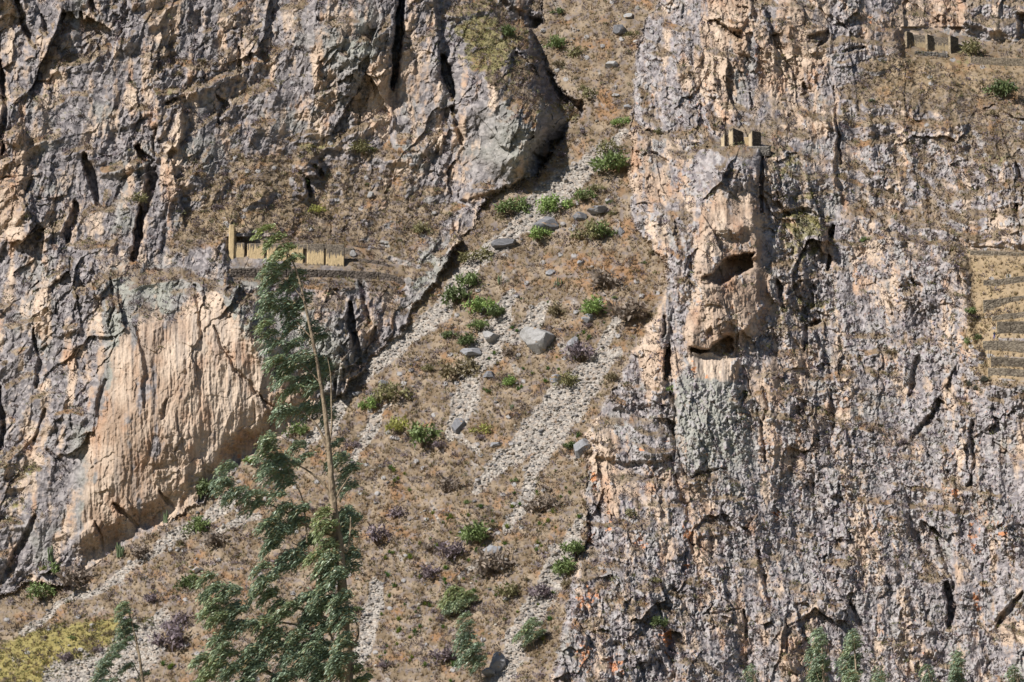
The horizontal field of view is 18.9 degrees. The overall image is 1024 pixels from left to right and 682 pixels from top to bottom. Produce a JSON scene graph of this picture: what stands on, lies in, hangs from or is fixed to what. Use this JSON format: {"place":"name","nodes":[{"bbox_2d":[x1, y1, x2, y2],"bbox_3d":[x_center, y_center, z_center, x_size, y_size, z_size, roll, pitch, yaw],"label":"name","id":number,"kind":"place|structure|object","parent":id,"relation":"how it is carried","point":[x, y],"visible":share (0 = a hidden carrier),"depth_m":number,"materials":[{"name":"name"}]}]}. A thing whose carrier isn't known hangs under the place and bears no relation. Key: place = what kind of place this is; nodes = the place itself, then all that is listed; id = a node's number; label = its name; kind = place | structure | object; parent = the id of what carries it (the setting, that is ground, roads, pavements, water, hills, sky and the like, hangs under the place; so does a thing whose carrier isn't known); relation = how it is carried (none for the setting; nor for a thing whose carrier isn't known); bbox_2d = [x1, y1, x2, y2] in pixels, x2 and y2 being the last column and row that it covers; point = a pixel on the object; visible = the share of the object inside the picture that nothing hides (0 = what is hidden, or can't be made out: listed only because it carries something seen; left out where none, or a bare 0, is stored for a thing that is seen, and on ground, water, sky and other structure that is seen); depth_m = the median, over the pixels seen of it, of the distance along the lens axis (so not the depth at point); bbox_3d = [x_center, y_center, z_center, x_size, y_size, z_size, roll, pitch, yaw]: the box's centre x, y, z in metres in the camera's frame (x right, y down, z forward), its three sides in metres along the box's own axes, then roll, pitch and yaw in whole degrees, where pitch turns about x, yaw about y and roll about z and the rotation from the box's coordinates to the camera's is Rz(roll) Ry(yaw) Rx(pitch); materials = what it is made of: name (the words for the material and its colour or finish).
{"place":"outdoors","nodes":[
{"label":"outdoors","id":0,"kind":"place"},
{"bbox_2d":[0,0,585,594],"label":"cliff","id":1,"kind":"structure","parent":0,"point":[180,412],"depth_m":655.13,"materials":[{"name":"grey stone"}]},
{"bbox_2d":[126,191,147,204],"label":"shrub","id":2,"kind":"object","parent":1,"relation":"on","point":[138,198],"visible":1,"depth_m":654.31,"materials":[{"name":"green plant"}]},
{"bbox_2d":[228,224,354,266],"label":"ruined building","id":3,"kind":"structure","parent":1,"relation":"on","point":[322,254],"depth_m":643.13,"materials":[{"name":"stone"}]},
{"bbox_2d":[230,267,404,284],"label":"terrace wall","id":4,"kind":"structure","parent":1,"relation":"on","point":[352,274],"depth_m":639.25,"materials":[{"name":"stone"}]},
{"bbox_2d":[347,139,371,155],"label":"shrub","id":5,"kind":"object","parent":1,"relation":"on","point":[362,148],"visible":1,"depth_m":666.34,"materials":[{"name":"green plant"}]},
{"bbox_2d":[348,258,391,266],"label":"terrace wall","id":6,"kind":"structure","parent":1,"relation":"on","point":[373,261],"depth_m":644.42,"materials":[{"name":"stone"}]},
{"bbox_2d":[412,219,433,234],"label":"shrub","id":7,"kind":"object","parent":1,"relation":"on","point":[418,227],"visible":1,"depth_m":648.15,"materials":[{"name":"green plant"}]},
{"bbox_2d":[498,24,516,36],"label":"shrub","id":8,"kind":"object","parent":1,"relation":"on","point":[507,31],"visible":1,"depth_m":681.04,"materials":[{"name":"green plant"}]},
{"bbox_2d":[0,0,1023,681],"bbox_3d":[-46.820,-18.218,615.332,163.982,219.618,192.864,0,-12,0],"label":"slope","id":9,"kind":"structure","parent":0,"point":[418,332],"depth_m":596.92,"materials":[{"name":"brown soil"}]},
{"bbox_2d":[26,581,57,600],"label":"shrub","id":10,"kind":"object","parent":9,"relation":"on","point":[37,593],"visible":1,"depth_m":601.58,"materials":[{"name":"green plant"}]},
{"bbox_2d":[51,562,93,588],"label":"dry shrub","id":11,"kind":"object","parent":9,"relation":"on","point":[68,578],"visible":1,"depth_m":601.58,"materials":[{"name":"brown plant"}]},
{"bbox_2d":[128,542,153,559],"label":"dry shrub","id":12,"kind":"object","parent":9,"relation":"on","point":[137,550],"visible":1,"depth_m":601.39,"materials":[{"name":"brown plant"}]},
{"bbox_2d":[146,621,189,651],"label":"purple shrub","id":13,"kind":"object","parent":9,"relation":"on","point":[172,638],"visible":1,"depth_m":574.84,"materials":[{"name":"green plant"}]},
{"bbox_2d":[170,609,192,627],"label":"purple shrub","id":14,"kind":"object","parent":9,"relation":"on","point":[181,617],"visible":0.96,"depth_m":579.80,"materials":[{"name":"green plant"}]},
{"bbox_2d":[172,574,196,591],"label":"shrub","id":15,"kind":"object","parent":9,"relation":"on","point":[185,582],"visible":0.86,"depth_m":587.88,"materials":[{"name":"green plant"}]},
{"bbox_2d":[180,513,210,534],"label":"shrub","id":16,"kind":"object","parent":9,"relation":"on","point":[198,524],"visible":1,"depth_m":601.61,"materials":[{"name":"green plant"}]},
{"bbox_2d":[195,478,218,499],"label":"shrub","id":17,"kind":"object","parent":9,"relation":"on","point":[201,485],"visible":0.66,"depth_m":608.81,"materials":[{"name":"green plant"}]},
{"bbox_2d":[198,528,229,547],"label":"dry shrub","id":18,"kind":"object","parent":9,"relation":"on","point":[215,538],"visible":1,"depth_m":594.72,"materials":[{"name":"brown plant"}]},
{"bbox_2d":[281,421,309,437],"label":"shrub","id":19,"kind":"object","parent":9,"relation":"on","point":[299,430],"visible":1,"depth_m":613.89,"materials":[{"name":"green plant"}]},
{"bbox_2d":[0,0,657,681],"bbox_3d":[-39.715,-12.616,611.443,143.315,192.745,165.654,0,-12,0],"label":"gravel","id":20,"kind":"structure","parent":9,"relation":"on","point":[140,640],"depth_m":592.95,"materials":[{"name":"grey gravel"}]},
{"bbox_2d":[357,395,380,410],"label":"bush","id":21,"kind":"object","parent":9,"relation":"on","point":[371,401],"visible":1,"depth_m":612.10,"materials":[{"name":"green plant"}]},
{"bbox_2d":[366,522,390,544],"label":"purple shrub","id":22,"kind":"object","parent":9,"relation":"on","point":[375,538],"visible":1,"depth_m":575.12,"materials":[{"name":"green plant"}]},
{"bbox_2d":[372,380,413,402],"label":"shrub","id":23,"kind":"object","parent":9,"relation":"on","point":[390,392],"visible":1,"depth_m":610.57,"materials":[{"name":"green plant"}]},
{"bbox_2d":[385,415,410,435],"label":"flowering shrub","id":24,"kind":"object","parent":9,"relation":"on","point":[397,424],"visible":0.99,"depth_m":602.90,"materials":[{"name":"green plant"}]},
{"bbox_2d":[386,505,409,520],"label":"purple shrub","id":25,"kind":"object","parent":9,"relation":"on","point":[397,512],"visible":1,"depth_m":581.15,"materials":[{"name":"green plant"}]},
{"bbox_2d":[407,421,440,448],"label":"shrub","id":26,"kind":"object","parent":9,"relation":"on","point":[420,436],"visible":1,"depth_m":595.28,"materials":[{"name":"green plant"}]},
{"bbox_2d":[413,562,441,579],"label":"purple shrub","id":27,"kind":"object","parent":9,"relation":"on","point":[428,571],"visible":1,"depth_m":560.81,"materials":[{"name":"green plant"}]},
{"bbox_2d":[427,645,457,661],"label":"purple shrub","id":28,"kind":"object","parent":9,"relation":"on","point":[446,655],"visible":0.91,"depth_m":537.46,"materials":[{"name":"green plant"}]},
{"bbox_2d":[433,473,463,497],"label":"dry shrub","id":29,"kind":"object","parent":9,"relation":"on","point":[448,482],"visible":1,"depth_m":581.47,"materials":[{"name":"brown plant"}]},
{"bbox_2d":[433,539,470,559],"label":"purple shrub","id":30,"kind":"object","parent":9,"relation":"on","point":[455,549],"visible":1,"depth_m":562.62,"materials":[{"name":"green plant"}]},
{"bbox_2d":[437,584,478,617],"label":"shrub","id":31,"kind":"object","parent":9,"relation":"on","point":[457,598],"visible":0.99,"depth_m":548.46,"materials":[{"name":"green plant"}]},
{"bbox_2d":[451,418,465,433],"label":"boulder","id":32,"kind":"object","parent":9,"relation":"on","point":[458,425],"visible":1,"depth_m":595.56,"materials":[{"name":"stone"}]},
{"bbox_2d":[437,354,480,380],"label":"dry shrub","id":33,"kind":"object","parent":9,"relation":"on","point":[459,369],"visible":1,"depth_m":609.28,"materials":[{"name":"brown plant"}]},
{"bbox_2d":[440,283,477,305],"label":"shrub","id":34,"kind":"object","parent":9,"relation":"on","point":[452,292],"visible":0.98,"depth_m":628.41,"materials":[{"name":"green plant"}]},
{"bbox_2d":[456,332,476,345],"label":"shrub","id":35,"kind":"object","parent":9,"relation":"on","point":[466,338],"visible":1,"depth_m":615.20,"materials":[{"name":"green plant"}]},
{"bbox_2d":[454,270,480,287],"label":"shrub","id":36,"kind":"object","parent":9,"relation":"on","point":[469,279],"visible":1,"depth_m":631.32,"materials":[{"name":"green plant"}]},
{"bbox_2d":[451,610,487,681],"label":"slope tree","id":37,"kind":"object","parent":9,"relation":"on","point":[469,656],"visible":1,"depth_m":526.74,"materials":[{"name":"green plant"}]},
{"bbox_2d":[460,348,481,355],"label":"boulder","id":38,"kind":"object","parent":9,"relation":"on","point":[471,351],"visible":1,"depth_m":613.01,"materials":[{"name":"stone"}]},
{"bbox_2d":[456,519,489,545],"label":"shrub","id":39,"kind":"object","parent":9,"relation":"on","point":[476,532],"visible":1,"depth_m":562.33,"materials":[{"name":"green plant"}]},
{"bbox_2d":[458,245,493,262],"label":"shrub","id":40,"kind":"object","parent":9,"relation":"on","point":[488,253],"visible":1,"depth_m":637.98,"materials":[{"name":"green plant"}]},
{"bbox_2d":[463,318,489,331],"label":"shrub","id":41,"kind":"object","parent":9,"relation":"on","point":[481,324],"visible":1,"depth_m":618.35,"materials":[{"name":"green plant"}]},
{"bbox_2d":[461,295,499,313],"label":"bush","id":42,"kind":"object","parent":9,"relation":"on","point":[478,303],"visible":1,"depth_m":621.98,"materials":[{"name":"green plant"}]},
{"bbox_2d":[483,331,499,342],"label":"boulder","id":43,"kind":"object","parent":9,"relation":"on","point":[489,336],"visible":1,"depth_m":614.57,"materials":[{"name":"stone"}]},
{"bbox_2d":[470,547,519,579],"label":"dry shrub","id":44,"kind":"object","parent":9,"relation":"on","point":[484,562],"visible":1,"depth_m":554.23,"materials":[{"name":"brown plant"}]},
{"bbox_2d":[486,304,505,318],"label":"shrub","id":45,"kind":"object","parent":9,"relation":"on","point":[494,311],"visible":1,"depth_m":619.66,"materials":[{"name":"green plant"}]},
{"bbox_2d":[489,651,505,671],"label":"boulder","id":46,"kind":"object","parent":9,"relation":"on","point":[498,662],"visible":1,"depth_m":529.54,"materials":[{"name":"stone"}]},
{"bbox_2d":[491,238,516,248],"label":"boulder","id":47,"kind":"object","parent":9,"relation":"on","point":[500,243],"visible":1,"depth_m":637.96,"materials":[{"name":"stone"}]},
{"bbox_2d":[493,581,520,597],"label":"shrub","id":48,"kind":"object","parent":9,"relation":"on","point":[508,591],"visible":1,"depth_m":545.00,"materials":[{"name":"green plant"}]},
{"bbox_2d":[0,0,1023,681],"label":"ground scrub","id":49,"kind":"object","parent":9,"relation":"on","point":[540,392],"visible":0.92,"depth_m":613.23,"materials":[{"name":"brown plant"}]},
{"bbox_2d":[0,0,1023,681],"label":"moss","id":50,"kind":"object","parent":9,"relation":"on","point":[436,438],"visible":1,"depth_m":614.26,"materials":[{"name":"green plant"}]},
{"bbox_2d":[493,195,531,214],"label":"shrub","id":51,"kind":"object","parent":9,"relation":"on","point":[510,204],"visible":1,"depth_m":647.02,"materials":[{"name":"green plant"}]},
{"bbox_2d":[511,616,546,649],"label":"shrub","id":52,"kind":"object","parent":9,"relation":"on","point":[528,627],"visible":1,"depth_m":530.25,"materials":[{"name":"green plant"}]},
{"bbox_2d":[519,327,554,354],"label":"boulder","id":53,"kind":"object","parent":9,"relation":"on","point":[538,341],"visible":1,"depth_m":606.39,"materials":[{"name":"stone"}]},
{"bbox_2d":[524,581,553,598],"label":"purple shrub","id":54,"kind":"object","parent":9,"relation":"on","point":[536,591],"visible":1,"depth_m":542.14,"materials":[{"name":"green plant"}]},
{"bbox_2d":[528,225,552,241],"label":"bush","id":55,"kind":"object","parent":9,"relation":"on","point":[537,234],"visible":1,"depth_m":636.01,"materials":[{"name":"green plant"}]},
{"bbox_2d":[521,491,560,512],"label":"dry shrub","id":56,"kind":"object","parent":9,"relation":"on","point":[543,503],"visible":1,"depth_m":565.48,"materials":[{"name":"brown plant"}]},
{"bbox_2d":[534,216,558,230],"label":"boulder","id":57,"kind":"object","parent":9,"relation":"on","point":[550,223],"visible":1,"depth_m":638.47,"materials":[{"name":"stone"}]},
{"bbox_2d":[535,192,573,214],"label":"bush","id":58,"kind":"object","parent":9,"relation":"on","point":[550,203],"visible":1,"depth_m":642.38,"materials":[{"name":"green plant"}]},
{"bbox_2d":[543,34,565,49],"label":"shrub","id":59,"kind":"object","parent":9,"relation":"on","point":[556,41],"visible":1,"depth_m":687.22,"materials":[{"name":"green plant"}]},
{"bbox_2d":[546,300,565,316],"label":"dry shrub","id":60,"kind":"object","parent":9,"relation":"on","point":[556,310],"visible":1,"depth_m":614.00,"materials":[{"name":"brown plant"}]},
{"bbox_2d":[549,554,576,576],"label":"shrub","id":61,"kind":"object","parent":9,"relation":"on","point":[558,567],"visible":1,"depth_m":544.65,"materials":[{"name":"green plant"}]},
{"bbox_2d":[552,370,580,389],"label":"shrub","id":62,"kind":"object","parent":9,"relation":"on","point":[567,380],"visible":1,"depth_m":593.78,"materials":[{"name":"green plant"}]},
{"bbox_2d":[558,539,584,554],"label":"shrub","id":63,"kind":"object","parent":9,"relation":"on","point":[573,547],"visible":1,"depth_m":548.08,"materials":[{"name":"green plant"}]},
{"bbox_2d":[565,45,589,57],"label":"shrub","id":64,"kind":"object","parent":9,"relation":"on","point":[572,53],"visible":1,"depth_m":682.73,"materials":[{"name":"green plant"}]},
{"bbox_2d":[559,340,598,362],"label":"purple shrub","id":65,"kind":"object","parent":9,"relation":"on","point":[576,350],"visible":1,"depth_m":599.01,"materials":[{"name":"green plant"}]},
{"bbox_2d":[573,438,589,457],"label":"boulder","id":66,"kind":"object","parent":9,"relation":"on","point":[581,445],"visible":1,"depth_m":574.51,"materials":[{"name":"stone"}]},
{"bbox_2d":[573,187,597,201],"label":"shrub","id":67,"kind":"object","parent":9,"relation":"on","point":[579,193],"visible":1,"depth_m":640.95,"materials":[{"name":"green plant"}]},
{"bbox_2d":[569,218,607,242],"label":"shrub","id":68,"kind":"object","parent":9,"relation":"on","point":[588,224],"visible":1,"depth_m":628.91,"materials":[{"name":"green plant"}]},
{"bbox_2d":[582,87,599,100],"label":"shrub","id":69,"kind":"object","parent":9,"relation":"on","point":[586,91],"visible":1,"depth_m":667.31,"materials":[{"name":"green plant"}]},
{"bbox_2d":[578,294,607,315],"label":"bush","id":70,"kind":"object","parent":9,"relation":"on","point":[590,306],"visible":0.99,"depth_m":607.84,"materials":[{"name":"green plant"}]},
{"bbox_2d":[587,206,608,214],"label":"boulder","id":71,"kind":"object","parent":9,"relation":"on","point":[592,210],"visible":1,"depth_m":635.73,"materials":[{"name":"stone"}]},
{"bbox_2d":[587,219,618,238],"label":"shrub","id":72,"kind":"object","parent":9,"relation":"on","point":[602,228],"visible":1,"depth_m":628.15,"materials":[{"name":"green plant"}]},
{"bbox_2d":[584,266,622,291],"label":"dry shrub","id":73,"kind":"object","parent":9,"relation":"on","point":[597,278],"visible":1,"depth_m":614.35,"materials":[{"name":"brown plant"}]},
{"bbox_2d":[587,148,630,175],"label":"shrub","id":74,"kind":"object","parent":9,"relation":"on","point":[618,160],"visible":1,"depth_m":644.30,"materials":[{"name":"green plant"}]},
{"bbox_2d":[596,137,622,155],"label":"shrub","id":75,"kind":"object","parent":9,"relation":"on","point":[603,146],"visible":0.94,"depth_m":650.70,"materials":[{"name":"green plant"}]},
{"bbox_2d":[603,295,649,322],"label":"dry shrub","id":76,"kind":"object","parent":9,"relation":"on","point":[631,306],"visible":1,"depth_m":602.09,"materials":[{"name":"brown plant"}]},
{"bbox_2d":[550,0,1023,681],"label":"cliff face","id":77,"kind":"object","parent":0,"point":[712,366],"visible":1,"depth_m":591.65},
{"bbox_2d":[650,616,669,627],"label":"shrub","id":78,"kind":"object","parent":77,"relation":"on","point":[656,620],"visible":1,"depth_m":530.36,"materials":[{"name":"green plant"}]},
{"bbox_2d":[721,128,770,155],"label":"ruined tower","id":79,"kind":"structure","parent":77,"relation":"on","point":[752,140],"depth_m":637.76,"materials":[{"name":"stone"}]},
{"bbox_2d":[904,31,958,53],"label":"ruined house","id":80,"kind":"structure","parent":77,"relation":"on","point":[950,44],"depth_m":677.77,"materials":[{"name":"stone"}]},
{"bbox_2d":[915,51,947,57],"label":"terrace wall","id":81,"kind":"structure","parent":77,"relation":"on","point":[937,54],"depth_m":674.97,"materials":[{"name":"stone"}]},
{"bbox_2d":[957,37,985,54],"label":"shrub","id":82,"kind":"object","parent":77,"relation":"on","point":[972,45],"visible":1,"depth_m":675.77,"materials":[{"name":"green plant"}]},
{"bbox_2d":[969,56,1023,66],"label":"terrace wall","id":83,"kind":"structure","parent":77,"relation":"on","point":[998,61],"depth_m":672.25,"materials":[{"name":"stone"}]},
{"bbox_2d":[969,250,1023,255],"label":"terrace wall","id":84,"kind":"structure","parent":77,"relation":"on","point":[991,253],"depth_m":612.63,"materials":[{"name":"stone"}]},
{"bbox_2d":[982,77,1018,97],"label":"shrub","id":85,"kind":"object","parent":77,"relation":"on","point":[1004,89],"visible":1,"depth_m":656.26,"materials":[{"name":"green plant"}]},
{"bbox_2d":[981,340,1023,352],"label":"terrace wall","id":86,"kind":"structure","parent":77,"relation":"on","point":[1012,346],"depth_m":588.37,"materials":[{"name":"stone"}]},
{"bbox_2d":[982,296,1023,312],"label":"terrace wall","id":87,"kind":"structure","parent":77,"relation":"on","point":[992,303],"depth_m":599.06,"materials":[{"name":"stone"}]},
{"bbox_2d":[982,276,1023,285],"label":"terrace wall","id":88,"kind":"structure","parent":77,"relation":"on","point":[1007,281],"depth_m":604.08,"materials":[{"name":"stone"}]},
{"bbox_2d":[987,368,1023,376],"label":"terrace wall","id":89,"kind":"structure","parent":77,"relation":"on","point":[1006,371],"depth_m":583.08,"materials":[{"name":"stone"}]},
{"bbox_2d":[990,356,1023,367],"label":"terrace wall","id":90,"kind":"structure","parent":77,"relation":"on","point":[1007,361],"depth_m":584.87,"materials":[{"name":"stone"}]},
{"bbox_2d":[991,312,1023,321],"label":"terrace wall","id":91,"kind":"structure","parent":77,"relation":"on","point":[1006,316],"depth_m":594.98,"materials":[{"name":"stone"}]},
{"bbox_2d":[996,321,1023,333],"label":"terrace wall","id":92,"kind":"structure","parent":77,"relation":"on","point":[1014,327],"depth_m":591.39,"materials":[{"name":"stone"}]},
{"bbox_3d":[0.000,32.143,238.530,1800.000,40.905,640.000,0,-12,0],"label":"ground","id":93,"kind":"structure","parent":0,"visible":0},
{"bbox_2d":[89,600,151,681],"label":"eucalyptus tree","id":94,"kind":"object","parent":93,"relation":"on","point":[128,626],"visible":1,"depth_m":149.98,"materials":[{"name":"green plant"}]},
{"bbox_2d":[185,223,376,681],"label":"eucalyptus tree","id":95,"kind":"object","parent":93,"relation":"on","point":[332,568],"visible":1,"depth_m":130.68,"materials":[{"name":"green plant"}]},
{"bbox_2d":[741,663,759,681],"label":"eucalyptus tree","id":96,"kind":"object","parent":93,"relation":"on","point":[754,679],"visible":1,"depth_m":169.94,"materials":[{"name":"green plant"}]},
{"bbox_2d":[803,626,832,681],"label":"eucalyptus tree","id":97,"kind":"object","parent":93,"relation":"on","point":[818,669],"visible":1,"depth_m":169.93,"materials":[{"name":"green plant"}]},
{"bbox_2d":[833,628,866,681],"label":"eucalyptus tree","id":98,"kind":"object","parent":93,"relation":"on","point":[850,671],"visible":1,"depth_m":165.21,"materials":[{"name":"green plant"}]},
{"bbox_2d":[869,665,888,681],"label":"eucalyptus tree","id":99,"kind":"object","parent":93,"relation":"on","point":[880,678],"visible":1,"depth_m":169.92,"materials":[{"name":"green plant"}]},
{"bbox_2d":[918,664,936,681],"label":"eucalyptus tree","id":100,"kind":"object","parent":93,"relation":"on","point":[929,672],"visible":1,"depth_m":174.97,"materials":[{"name":"green plant"}]},
{"bbox_2d":[946,648,966,681],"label":"eucalyptus tree","id":101,"kind":"object","parent":93,"relation":"on","point":[954,675],"visible":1,"depth_m":174.84,"materials":[{"name":"green plant"}]},
{"bbox_2d":[1000,664,1023,681],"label":"eucalyptus tree","id":102,"kind":"object","parent":93,"relation":"on","point":[1009,672],"visible":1,"depth_m":174.92,"materials":[{"name":"green plant"}]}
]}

